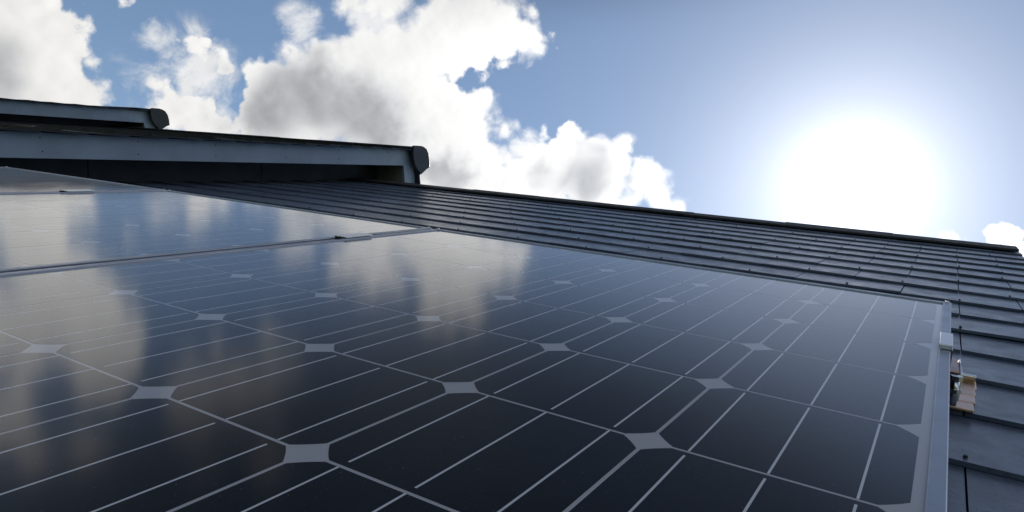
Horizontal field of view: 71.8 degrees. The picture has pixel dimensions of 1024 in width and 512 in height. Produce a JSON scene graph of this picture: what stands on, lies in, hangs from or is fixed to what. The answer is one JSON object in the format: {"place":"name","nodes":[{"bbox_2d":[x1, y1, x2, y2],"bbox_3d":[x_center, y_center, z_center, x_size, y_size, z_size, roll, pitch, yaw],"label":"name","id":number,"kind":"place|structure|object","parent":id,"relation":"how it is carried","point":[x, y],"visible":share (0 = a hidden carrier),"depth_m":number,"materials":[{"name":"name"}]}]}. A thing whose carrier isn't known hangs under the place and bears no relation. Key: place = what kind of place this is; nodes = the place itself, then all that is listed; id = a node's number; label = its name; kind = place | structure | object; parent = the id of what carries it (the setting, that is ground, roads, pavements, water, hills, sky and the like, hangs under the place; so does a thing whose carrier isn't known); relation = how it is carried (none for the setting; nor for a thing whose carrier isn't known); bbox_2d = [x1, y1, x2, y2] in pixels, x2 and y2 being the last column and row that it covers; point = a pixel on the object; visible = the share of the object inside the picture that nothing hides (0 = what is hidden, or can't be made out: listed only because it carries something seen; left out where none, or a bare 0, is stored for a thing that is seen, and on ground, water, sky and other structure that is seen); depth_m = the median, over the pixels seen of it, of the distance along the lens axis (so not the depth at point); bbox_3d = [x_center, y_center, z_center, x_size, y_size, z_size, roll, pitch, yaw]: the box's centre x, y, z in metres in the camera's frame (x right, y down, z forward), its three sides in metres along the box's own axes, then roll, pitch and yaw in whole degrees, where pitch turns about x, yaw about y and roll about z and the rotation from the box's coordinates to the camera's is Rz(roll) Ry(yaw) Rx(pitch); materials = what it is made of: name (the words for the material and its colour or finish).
{"place":"outdoors","nodes":[
{"label":"outdoors","id":0,"kind":"place"},
{"bbox_2d":[0,98,169,128],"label":"terraced house","id":1,"kind":"structure","parent":0,"point":[20,110],"depth_m":6.58,"materials":[{"name":"metal"}]},
{"bbox_2d":[0,121,429,183],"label":"terraced house","id":2,"kind":"structure","parent":0,"point":[116,154],"depth_m":3.99,"materials":[{"name":"metal"}]},
{"bbox_2d":[0,0,1023,256],"label":"sky","id":3,"kind":"structure","parent":0,"point":[906,117],"materials":[{"name":"blue"}]},
{"label":"ground","id":4,"kind":"structure","parent":0,"visible":0},
{"bbox_2d":[118,178,1023,511],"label":"terraced house","id":5,"kind":"structure","parent":4,"relation":"on","point":[978,286],"depth_m":2.55,"materials":[{"name":"metal"}]},
{"bbox_2d":[949,373,976,412],"bbox_3d":[0.593,0.173,0.954,0.066,0.127,0.272,9,-22,31],"label":"roof hook","id":6,"kind":"object","parent":5,"relation":"attached to","point":[967,396],"visible":0.49,"depth_m":0.95,"materials":[{"name":"metal"}]},
{"bbox_2d":[950,358,962,400],"bbox_3d":[-0.723,-0.048,1.656,3.022,0.072,0.081,9,-22,31],"label":"mounting rail","id":7,"kind":"object","parent":6,"relation":"attached to","point":[955,367],"visible":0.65,"depth_m":0.86,"materials":[{"name":"metal"}]},
{"bbox_2d":[60,190,94,191],"bbox_3d":[-1.156,-0.156,1.879,0.032,0.073,0.088,9,-22,31],"label":"clamp","id":8,"kind":"object","parent":7,"relation":"attached to","point":[77,190],"visible":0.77,"depth_m":1.87,"materials":[{"name":"metal"}]},
{"bbox_2d":[0,166,164,192],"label":"solar panel","id":9,"kind":"object","parent":7,"relation":"attached to","point":[14,180],"visible":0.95,"depth_m":2.11,"materials":[{"name":"glass"}]},
{"bbox_2d":[0,190,431,272],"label":"solar panel","id":10,"kind":"object","parent":7,"relation":"attached to","point":[42,230],"visible":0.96,"depth_m":1.38,"materials":[{"name":"glass"}]},
{"bbox_2d":[335,233,371,238],"bbox_3d":[-0.310,-0.023,1.366,0.032,0.073,0.088,9,-22,31],"label":"clamp","id":11,"kind":"object","parent":7,"relation":"attached to","point":[350,235],"visible":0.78,"depth_m":1.36,"materials":[{"name":"metal"}]},
{"bbox_2d":[0,228,950,511],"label":"solar panel","id":12,"kind":"object","parent":7,"relation":"attached to","point":[436,370],"visible":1,"depth_m":0.57,"materials":[{"name":"glass"}]},
{"bbox_2d":[939,332,952,365],"bbox_3d":[0.495,0.118,0.811,0.014,0.078,0.085,9,-22,31],"label":"end clamp","id":13,"kind":"object","parent":12,"relation":"attached to","point":[945,340],"visible":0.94,"depth_m":0.79,"materials":[{"name":"metal"}]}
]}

